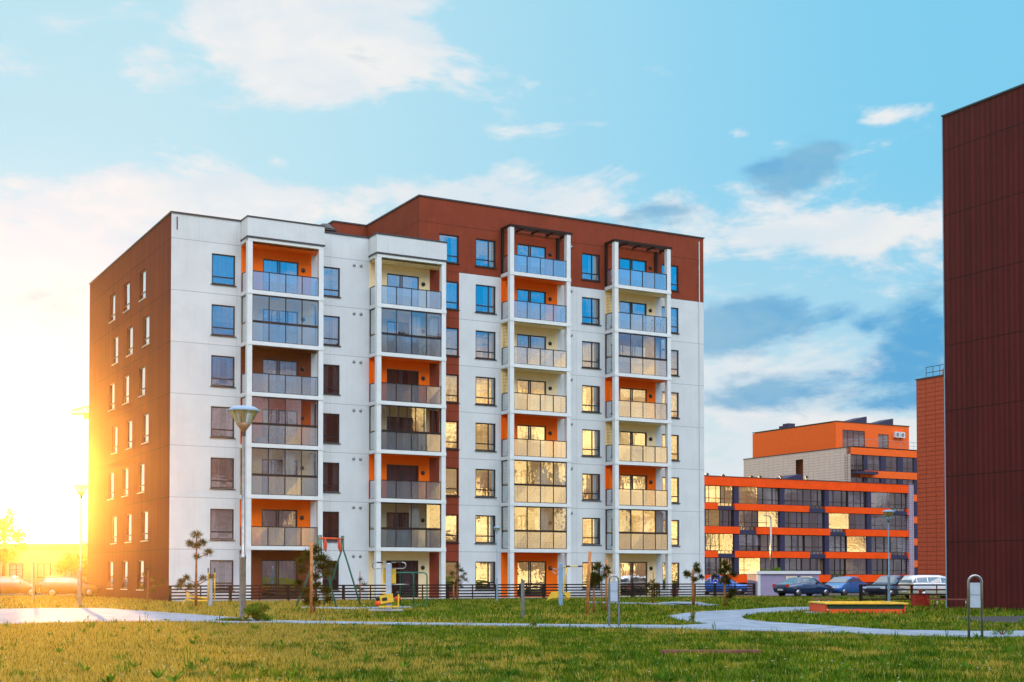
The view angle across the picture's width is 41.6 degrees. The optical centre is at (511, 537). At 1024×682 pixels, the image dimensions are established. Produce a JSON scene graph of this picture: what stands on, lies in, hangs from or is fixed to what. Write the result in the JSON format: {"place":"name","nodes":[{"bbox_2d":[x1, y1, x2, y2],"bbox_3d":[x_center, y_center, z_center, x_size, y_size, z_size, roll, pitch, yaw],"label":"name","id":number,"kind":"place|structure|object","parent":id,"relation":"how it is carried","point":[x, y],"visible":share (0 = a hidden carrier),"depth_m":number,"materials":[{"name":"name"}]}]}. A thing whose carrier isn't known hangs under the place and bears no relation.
{"place":"outdoors","nodes":[
{"label":"outdoors","id":0,"kind":"place"},
{"bbox_2d":[87,194,704,600],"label":"apartment building","id":1,"kind":"structure","parent":0,"point":[435,390],"depth_m":86.04,"materials":[{"name":"white paint"}]},
{"bbox_2d":[210,560,232,591],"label":"window","id":2,"kind":"structure","parent":1,"relation":"in","point":[213,563],"depth_m":79.07,"materials":[{"name":"grey glass"}]},
{"bbox_2d":[210,509,234,540],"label":"window","id":3,"kind":"structure","parent":1,"relation":"in","point":[213,512],"depth_m":79.03,"materials":[{"name":"grey glass"}]},
{"bbox_2d":[209,457,235,489],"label":"window","id":4,"kind":"structure","parent":1,"relation":"in","point":[214,480],"depth_m":79.17,"materials":[{"name":"grey glass"}]},
{"bbox_2d":[210,406,235,438],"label":"window","id":5,"kind":"structure","parent":1,"relation":"in","point":[215,411],"depth_m":79.22,"materials":[{"name":"grey glass"}]},
{"bbox_2d":[210,355,235,387],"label":"window","id":6,"kind":"structure","parent":1,"relation":"in","point":[215,360],"depth_m":79.34,"materials":[{"name":"grey glass"}]},
{"bbox_2d":[210,304,235,337],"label":"window","id":7,"kind":"structure","parent":1,"relation":"in","point":[223,317],"depth_m":79.51,"materials":[{"name":"blue glass"}]},
{"bbox_2d":[211,253,236,286],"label":"window","id":8,"kind":"structure","parent":1,"relation":"in","point":[223,274],"depth_m":79.59,"materials":[{"name":"blue glass"}]},
{"bbox_2d":[261,560,296,597],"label":"balcony door","id":9,"kind":"structure","parent":1,"relation":"in","point":[284,573],"depth_m":80.96,"materials":[{"name":"grey glass"}]},
{"bbox_2d":[262,509,296,545],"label":"balcony door","id":10,"kind":"structure","parent":1,"relation":"in","point":[284,518],"depth_m":81.12,"materials":[{"name":"brown glass"}]},
{"bbox_2d":[262,409,297,424],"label":"balcony door","id":11,"kind":"structure","parent":1,"relation":"in","point":[291,416],"depth_m":81.22,"materials":[{"name":"grey glass"}]},
{"bbox_2d":[262,359,297,375],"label":"balcony door","id":12,"kind":"structure","parent":1,"relation":"in","point":[271,366],"depth_m":81.00,"materials":[{"name":"grey glass"}]},
{"bbox_2d":[263,309,297,337],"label":"balcony door","id":13,"kind":"structure","parent":1,"relation":"in","point":[290,316],"depth_m":81.12,"materials":[{"name":"blue glass"}]},
{"bbox_2d":[263,259,297,274],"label":"balcony door","id":14,"kind":"structure","parent":1,"relation":"in","point":[268,266],"depth_m":81.20,"materials":[{"name":"blue glass"}]},
{"bbox_2d":[323,511,338,541],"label":"window","id":15,"kind":"structure","parent":1,"relation":"in","point":[335,515],"depth_m":82.52,"materials":[{"name":"brown glass"}]},
{"bbox_2d":[323,364,339,394],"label":"window","id":16,"kind":"structure","parent":1,"relation":"in","point":[335,387],"depth_m":82.64,"materials":[{"name":"brown glass"}]},
{"bbox_2d":[323,462,340,492],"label":"window","id":17,"kind":"structure","parent":1,"relation":"in","point":[335,467],"depth_m":82.54,"materials":[{"name":"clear glass"}]},
{"bbox_2d":[323,315,340,346],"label":"window","id":18,"kind":"structure","parent":1,"relation":"in","point":[335,338],"depth_m":82.74,"materials":[{"name":"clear glass"}]},
{"bbox_2d":[324,267,340,297],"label":"window","id":19,"kind":"structure","parent":1,"relation":"in","point":[336,273],"depth_m":82.94,"materials":[{"name":"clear glass"}]},
{"bbox_2d":[386,560,417,595],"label":"balcony door","id":20,"kind":"structure","parent":1,"relation":"in","point":[406,578],"depth_m":84.93,"materials":[{"name":"brown glass"}]},
{"bbox_2d":[387,464,417,498],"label":"balcony door","id":21,"kind":"structure","parent":1,"relation":"in","point":[394,472],"depth_m":84.91,"materials":[{"name":"brown glass"}]},
{"bbox_2d":[387,416,417,450],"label":"balcony door","id":22,"kind":"structure","parent":1,"relation":"in","point":[393,420],"depth_m":84.97,"materials":[{"name":"brown glass"}]},
{"bbox_2d":[387,369,418,384],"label":"balcony door","id":23,"kind":"structure","parent":1,"relation":"in","point":[395,376],"depth_m":84.93,"materials":[{"name":"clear glass"}]},
{"bbox_2d":[439,327,459,356],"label":"window","id":24,"kind":"structure","parent":1,"relation":"in","point":[451,335],"depth_m":86.84,"materials":[{"name":"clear glass"}]},
{"bbox_2d":[439,280,459,310],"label":"window","id":25,"kind":"structure","parent":1,"relation":"in","point":[451,302],"depth_m":86.93,"materials":[{"name":"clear glass"}]},
{"bbox_2d":[475,562,494,589],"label":"window","id":26,"kind":"structure","parent":1,"relation":"in","point":[483,570],"depth_m":87.56,"materials":[{"name":"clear glass"}]},
{"bbox_2d":[475,515,496,543],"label":"window","id":27,"kind":"structure","parent":1,"relation":"in","point":[483,523],"depth_m":87.63,"materials":[{"name":"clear glass"}]},
{"bbox_2d":[475,469,496,497],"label":"window","id":28,"kind":"structure","parent":1,"relation":"in","point":[484,477],"depth_m":87.74,"materials":[{"name":"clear glass"}]},
{"bbox_2d":[475,423,496,451],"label":"window","id":29,"kind":"structure","parent":1,"relation":"in","point":[487,443],"depth_m":87.89,"materials":[{"name":"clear glass"}]},
{"bbox_2d":[475,376,496,405],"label":"window","id":30,"kind":"structure","parent":1,"relation":"in","point":[484,387],"depth_m":87.89,"materials":[{"name":"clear glass"}]},
{"bbox_2d":[475,330,496,360],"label":"window","id":31,"kind":"structure","parent":1,"relation":"in","point":[491,337],"depth_m":87.91,"materials":[{"name":"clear glass"}]},
{"bbox_2d":[475,284,496,314],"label":"window","id":32,"kind":"structure","parent":1,"relation":"in","point":[487,305],"depth_m":88.19,"materials":[{"name":"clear glass"}]},
{"bbox_2d":[475,239,496,268],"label":"window","id":33,"kind":"structure","parent":1,"relation":"in","point":[485,249],"depth_m":88.04,"materials":[{"name":"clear glass"}]},
{"bbox_2d":[517,561,545,594],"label":"balcony door","id":34,"kind":"structure","parent":1,"relation":"in","point":[535,568],"depth_m":89.44,"materials":[{"name":"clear glass"}]},
{"bbox_2d":[517,425,545,456],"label":"balcony door","id":35,"kind":"structure","parent":1,"relation":"in","point":[523,431],"depth_m":89.44,"materials":[{"name":"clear glass"}]},
{"bbox_2d":[517,379,545,393],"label":"balcony door","id":36,"kind":"structure","parent":1,"relation":"in","point":[526,386],"depth_m":89.53,"materials":[{"name":"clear glass"}]},
{"bbox_2d":[517,334,545,363],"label":"balcony door","id":37,"kind":"structure","parent":1,"relation":"in","point":[532,341],"depth_m":89.58,"materials":[{"name":"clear glass"}]},
{"bbox_2d":[517,289,545,302],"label":"balcony door","id":38,"kind":"structure","parent":1,"relation":"in","point":[522,295],"depth_m":89.67,"materials":[{"name":"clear glass"}]},
{"bbox_2d":[517,244,545,271],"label":"balcony door","id":39,"kind":"structure","parent":1,"relation":"in","point":[528,250],"depth_m":89.75,"materials":[{"name":"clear glass"}]},
{"bbox_2d":[581,385,599,412],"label":"window","id":40,"kind":"structure","parent":1,"relation":"in","point":[590,394],"depth_m":91.72,"materials":[{"name":"clear glass"}]},
{"bbox_2d":[582,518,599,544],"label":"window","id":41,"kind":"structure","parent":1,"relation":"in","point":[590,526],"depth_m":91.48,"materials":[{"name":"clear glass"}]},
{"bbox_2d":[582,473,599,500],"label":"window","id":42,"kind":"structure","parent":1,"relation":"in","point":[590,482],"depth_m":91.57,"materials":[{"name":"clear glass"}]},
{"bbox_2d":[582,429,599,456],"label":"window","id":43,"kind":"structure","parent":1,"relation":"in","point":[590,438],"depth_m":91.63,"materials":[{"name":"clear glass"}]},
{"bbox_2d":[581,297,600,325],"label":"window","id":44,"kind":"structure","parent":1,"relation":"in","point":[590,306],"depth_m":91.90,"materials":[{"name":"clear glass"}]},
{"bbox_2d":[581,253,600,281],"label":"window","id":45,"kind":"structure","parent":1,"relation":"in","point":[590,262],"depth_m":91.99,"materials":[{"name":"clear glass"}]},
{"bbox_2d":[581,341,601,369],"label":"window","id":46,"kind":"structure","parent":1,"relation":"in","point":[590,350],"depth_m":91.81,"materials":[{"name":"clear glass"}]},
{"bbox_2d":[620,301,645,314],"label":"balcony door","id":47,"kind":"structure","parent":1,"relation":"in","point":[627,307],"depth_m":93.58,"materials":[{"name":"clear glass"}]},
{"bbox_2d":[620,562,646,594],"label":"balcony door","id":48,"kind":"structure","parent":1,"relation":"in","point":[630,572],"depth_m":93.08,"materials":[{"name":"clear glass"}]},
{"bbox_2d":[620,474,646,505],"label":"balcony door","id":49,"kind":"structure","parent":1,"relation":"in","point":[626,481],"depth_m":93.28,"materials":[{"name":"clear glass"}]},
{"bbox_2d":[620,431,646,461],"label":"balcony door","id":50,"kind":"structure","parent":1,"relation":"in","point":[626,437],"depth_m":93.37,"materials":[{"name":"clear glass"}]},
{"bbox_2d":[620,388,646,416],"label":"balcony door","id":51,"kind":"structure","parent":1,"relation":"in","point":[629,394],"depth_m":93.44,"materials":[{"name":"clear glass"}]},
{"bbox_2d":[0,607,1023,637],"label":"paved path","id":52,"kind":"structure","parent":0,"point":[731,619],"depth_m":43.90,"materials":[{"name":"grey concrete"}]},
{"bbox_2d":[227,405,259,619],"bbox_3d":[-8.931,-0.815,44.794,1.100,7.170,1.100,0,-2,0],"label":"street lamp","id":53,"kind":"object","parent":52,"relation":"on","point":[243,426],"visible":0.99,"depth_m":44.71,"materials":[{"name":"glass"},{"name":"galvanized steel metal"}]},
{"bbox_2d":[608,575,619,625],"bbox_3d":[2.965,1.887,39.217,0.337,1.618,0.060,0,-2,0],"label":"information stand","id":54,"kind":"object","parent":52,"relation":"on","point":[613,591],"visible":0.95,"depth_m":39.21,"materials":[{"name":"grey paint"}]},
{"bbox_2d":[0,595,1023,681],"bbox_3d":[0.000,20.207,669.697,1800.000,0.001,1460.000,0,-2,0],"label":"ground","id":55,"kind":"structure","parent":0,"point":[484,620],"depth_m":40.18,"materials":[{"name":"green plant"}]},
{"bbox_2d":[0,507,28,575],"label":"broadleaf tree","id":56,"kind":"object","parent":55,"relation":"on","point":[5,554],"visible":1,"depth_m":118.26,"materials":[{"name":"yellow plant"}]},
{"bbox_2d":[0,576,39,595],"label":"parked car","id":57,"kind":"object","parent":55,"relation":"on","point":[13,585],"visible":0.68,"depth_m":93.77,"materials":[{"name":"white metal"}]},
{"bbox_2d":[0,544,87,584],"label":"house","id":58,"kind":"structure","parent":55,"relation":"on","point":[44,557],"depth_m":150.69,"materials":[{"name":"yellow glass"}]},
{"bbox_2d":[39,576,98,596],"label":"parked car","id":59,"kind":"object","parent":55,"relation":"on","point":[52,585],"visible":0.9,"depth_m":92.54,"materials":[{"name":"white metal"}]},
{"bbox_2d":[53,550,86,576],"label":"broadleaf tree","id":60,"kind":"object","parent":55,"relation":"on","point":[66,562],"visible":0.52,"depth_m":149.73,"materials":[{"name":"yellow plant"}]},
{"bbox_2d":[73,483,88,605],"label":"street lamp","id":61,"kind":"object","parent":55,"relation":"on","point":[81,493],"visible":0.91,"depth_m":65.37,"materials":[{"name":"metal"}]},
{"bbox_2d":[174,529,215,606],"bbox_3d":[-14.772,1.437,62.911,2.094,3.740,0.928,0,-2,-6],"label":"young pine","id":62,"kind":"object","parent":55,"relation":"on","point":[196,557],"visible":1,"depth_m":62.88,"materials":[{"name":"green plant"}]},
{"bbox_2d":[182,568,214,605],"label":"exercise machine","id":63,"kind":"object","parent":55,"relation":"on","point":[209,598],"visible":0.91,"depth_m":65.21,"materials":[{"name":"grey paint"}]},
{"bbox_2d":[243,602,273,620],"bbox_3d":[-8.193,2.427,43.493,1.004,0.715,0.760,0,-2,14],"label":"bush","id":64,"kind":"object","parent":55,"relation":"on","point":[256,610],"visible":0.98,"depth_m":43.44,"materials":[{"name":"green plant"}]},
{"bbox_2d":[292,543,337,613],"bbox_3d":[-7.647,1.580,52.007,1.904,2.847,1.225,0,-2,0],"label":"young pine","id":65,"kind":"object","parent":55,"relation":"on","point":[321,559],"visible":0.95,"depth_m":51.97,"materials":[{"name":"green plant"}]},
{"bbox_2d":[296,535,360,606],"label":"swing frame","id":66,"kind":"object","parent":55,"relation":"on","point":[340,544],"visible":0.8,"depth_m":65.09,"materials":[{"name":"green paint"}]},
{"bbox_2d":[369,562,408,612],"bbox_3d":[-4.832,1.993,53.095,1.537,2.080,0.700,0,-2,0],"label":"exercise machine","id":67,"kind":"object","parent":55,"relation":"on","point":[389,578],"visible":0.99,"depth_m":53.02,"materials":[{"name":"grey paint"}]},
{"bbox_2d":[168,583,754,601],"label":"rail fence","id":68,"kind":"object","parent":55,"relation":"on","point":[396,588],"visible":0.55,"depth_m":83.02,"materials":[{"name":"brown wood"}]},
{"bbox_2d":[0,594,1023,624],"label":"grass","id":69,"kind":"structure","parent":55,"relation":"on","point":[123,602],"depth_m":57.08,"materials":[{"name":"green plant"}]},
{"bbox_2d":[0,599,1023,681],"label":"weeds","id":70,"kind":"object","parent":55,"relation":"on","point":[159,673],"visible":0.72,"depth_m":22.14,"materials":[{"name":"green plant"}]},
{"bbox_2d":[547,563,582,604],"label":"exercise machine","id":71,"kind":"object","parent":55,"relation":"on","point":[559,593],"visible":1,"depth_m":65.26,"materials":[{"name":"yellow paint"}]},
{"bbox_2d":[710,558,737,605],"bbox_3d":[10.001,2.145,63.682,1.589,2.368,0.912,0,-2,0],"label":"young pine","id":72,"kind":"object","parent":55,"relation":"on","point":[725,580],"visible":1,"depth_m":63.66,"materials":[{"name":"green plant"}]},
{"bbox_2d":[808,601,907,612],"bbox_3d":[13.877,2.807,54.289,3.253,0.420,3.113,0,-2,0],"label":"sandbox","id":73,"kind":"object","parent":55,"relation":"on","point":[843,606],"visible":0.78,"depth_m":52.84,"materials":[{"name":"orange wood"}]},
{"bbox_2d":[859,584,945,601],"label":"rail fence","id":74,"kind":"object","parent":55,"relation":"on","point":[911,589],"visible":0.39,"depth_m":74.75,"materials":[{"name":"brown wood"}]},
{"bbox_2d":[915,364,945,575],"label":"red tiled building","id":75,"kind":"structure","parent":55,"relation":"on","point":[930,475],"depth_m":118.77,"materials":[{"name":"tile"}]},
{"bbox_2d":[967,574,983,637],"bbox_3d":[10.880,1.676,31.674,0.367,1.618,0.060,0,-2,0],"label":"information stand","id":76,"kind":"object","parent":55,"relation":"on","point":[974,595],"visible":0.94,"depth_m":31.67,"materials":[{"name":"grey paint"}]},
{"bbox_2d":[941,83,1023,609],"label":"dark building","id":77,"kind":"structure","parent":55,"relation":"on","point":[983,219],"depth_m":59.80,"materials":[{"name":"brown metal"}]},
{"bbox_2d":[0,0,1023,543],"label":"sky","id":78,"kind":"structure","parent":0,"point":[801,139],"materials":[{"name":"blue"}]},
{"bbox_2d":[704,473,913,583],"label":"orange building","id":79,"kind":"structure","parent":0,"point":[829,530],"depth_m":180.61,"materials":[{"name":"paint"}]},
{"bbox_2d":[739,487,756,503],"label":"loggia window","id":80,"kind":"structure","parent":79,"relation":"in","point":[747,495],"depth_m":175.64,"materials":[{"name":"yellow glass"}]},
{"bbox_2d":[739,510,757,526],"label":"loggia window","id":81,"kind":"structure","parent":79,"relation":"in","point":[746,518],"depth_m":175.64,"materials":[{"name":"grey glass"}]},
{"bbox_2d":[739,558,759,574],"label":"loggia window","id":82,"kind":"structure","parent":79,"relation":"in","point":[745,564],"depth_m":175.47,"materials":[{"name":"yellow glass"}]},
{"bbox_2d":[739,534,759,550],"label":"loggia window","id":83,"kind":"structure","parent":79,"relation":"in","point":[747,542],"depth_m":175.72,"materials":[{"name":"grey glass"}]},
{"bbox_2d":[757,487,778,504],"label":"loggia window","id":84,"kind":"structure","parent":79,"relation":"in","point":[769,496],"depth_m":177.40,"materials":[{"name":"grey glass"}]},
{"bbox_2d":[758,511,778,527],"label":"loggia window","id":85,"kind":"structure","parent":79,"relation":"in","point":[763,521],"depth_m":177.23,"materials":[{"name":"yellow glass"}]},
{"bbox_2d":[760,534,778,550],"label":"loggia window","id":86,"kind":"structure","parent":79,"relation":"in","point":[764,538],"depth_m":177.19,"materials":[{"name":"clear glass"}]},
{"bbox_2d":[785,488,802,505],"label":"loggia window","id":87,"kind":"structure","parent":79,"relation":"in","point":[792,496],"depth_m":179.49,"materials":[{"name":"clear glass"}]},
{"bbox_2d":[785,535,803,551],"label":"loggia window","id":88,"kind":"structure","parent":79,"relation":"in","point":[793,543],"depth_m":179.36,"materials":[{"name":"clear glass"}]},
{"bbox_2d":[802,558,823,574],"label":"loggia window","id":89,"kind":"structure","parent":79,"relation":"in","point":[808,564],"depth_m":180.99,"materials":[{"name":"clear glass"}]},
{"bbox_2d":[802,512,823,528],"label":"loggia window","id":90,"kind":"structure","parent":79,"relation":"in","point":[809,519],"depth_m":180.95,"materials":[{"name":"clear glass"}]},
{"bbox_2d":[803,489,822,505],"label":"loggia window","id":91,"kind":"structure","parent":79,"relation":"in","point":[811,497],"depth_m":181.12,"materials":[{"name":"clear glass"}]},
{"bbox_2d":[804,535,823,551],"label":"loggia window","id":92,"kind":"structure","parent":79,"relation":"in","point":[812,543],"depth_m":180.99,"materials":[{"name":"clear glass"}]},
{"bbox_2d":[829,558,845,574],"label":"loggia window","id":93,"kind":"structure","parent":79,"relation":"in","point":[837,566],"depth_m":182.99,"materials":[{"name":"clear glass"}]},
{"bbox_2d":[829,536,846,551],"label":"loggia window","id":94,"kind":"structure","parent":79,"relation":"in","point":[836,543],"depth_m":183.12,"materials":[{"name":"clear glass"}]},
{"bbox_2d":[829,490,847,506],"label":"loggia window","id":95,"kind":"structure","parent":79,"relation":"in","point":[836,498],"depth_m":183.35,"materials":[{"name":"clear glass"}]},
{"bbox_2d":[829,513,848,528],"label":"loggia window","id":96,"kind":"structure","parent":79,"relation":"in","point":[836,520],"depth_m":183.12,"materials":[{"name":"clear glass"}]},
{"bbox_2d":[846,558,865,574],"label":"loggia window","id":97,"kind":"structure","parent":79,"relation":"in","point":[853,566],"depth_m":184.47,"materials":[{"name":"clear glass"}]},
{"bbox_2d":[847,536,865,551],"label":"loggia window","id":98,"kind":"structure","parent":79,"relation":"in","point":[854,543],"depth_m":184.58,"materials":[{"name":"clear glass"}]},
{"bbox_2d":[848,491,865,507],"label":"loggia window","id":99,"kind":"structure","parent":79,"relation":"in","point":[855,498],"depth_m":184.97,"materials":[{"name":"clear glass"}]},
{"bbox_2d":[871,492,889,507],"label":"loggia window","id":100,"kind":"structure","parent":79,"relation":"in","point":[878,499],"depth_m":186.92,"materials":[{"name":"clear glass"}]},
{"bbox_2d":[889,559,906,574],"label":"loggia window","id":101,"kind":"structure","parent":79,"relation":"in","point":[897,566],"depth_m":188.43,"materials":[{"name":"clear glass"}]},
{"bbox_2d":[705,592,937,597],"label":"parking lot","id":102,"kind":"structure","parent":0,"point":[838,594],"depth_m":98.06,"materials":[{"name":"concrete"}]},
{"bbox_2d":[745,571,820,595],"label":"utility kiosk","id":103,"kind":"object","parent":102,"relation":"on","point":[763,581],"visible":0.49,"depth_m":96.64,"materials":[{"name":"beige paint"}]},
{"bbox_2d":[772,577,834,596],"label":"parked car","id":104,"kind":"object","parent":102,"relation":"on","point":[799,586],"visible":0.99,"depth_m":92.62,"materials":[{"name":"blue metal"}]},
{"bbox_2d":[826,576,867,595],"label":"parked car","id":105,"kind":"object","parent":102,"relation":"on","point":[844,585],"visible":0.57,"depth_m":96.67,"materials":[{"name":"blue metal"}]},
{"bbox_2d":[863,575,905,596],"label":"parked car","id":106,"kind":"object","parent":102,"relation":"on","point":[895,579],"visible":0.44,"depth_m":91.03,"materials":[{"name":"grey metal"}]},
{"bbox_2d":[897,575,945,597],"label":"parked car","id":107,"kind":"object","parent":102,"relation":"on","point":[924,579],"visible":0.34,"depth_m":83.55,"materials":[{"name":"white metal"}]},
{"bbox_2d":[743,416,917,574],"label":"penthouse building","id":108,"kind":"structure","parent":0,"point":[860,449],"depth_m":209.61,"materials":[{"name":"orange paint"}]},
{"bbox_2d":[843,430,864,446],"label":"window","id":109,"kind":"structure","parent":108,"relation":"in","point":[848,435],"depth_m":208.88,"materials":[{"name":"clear glass"}]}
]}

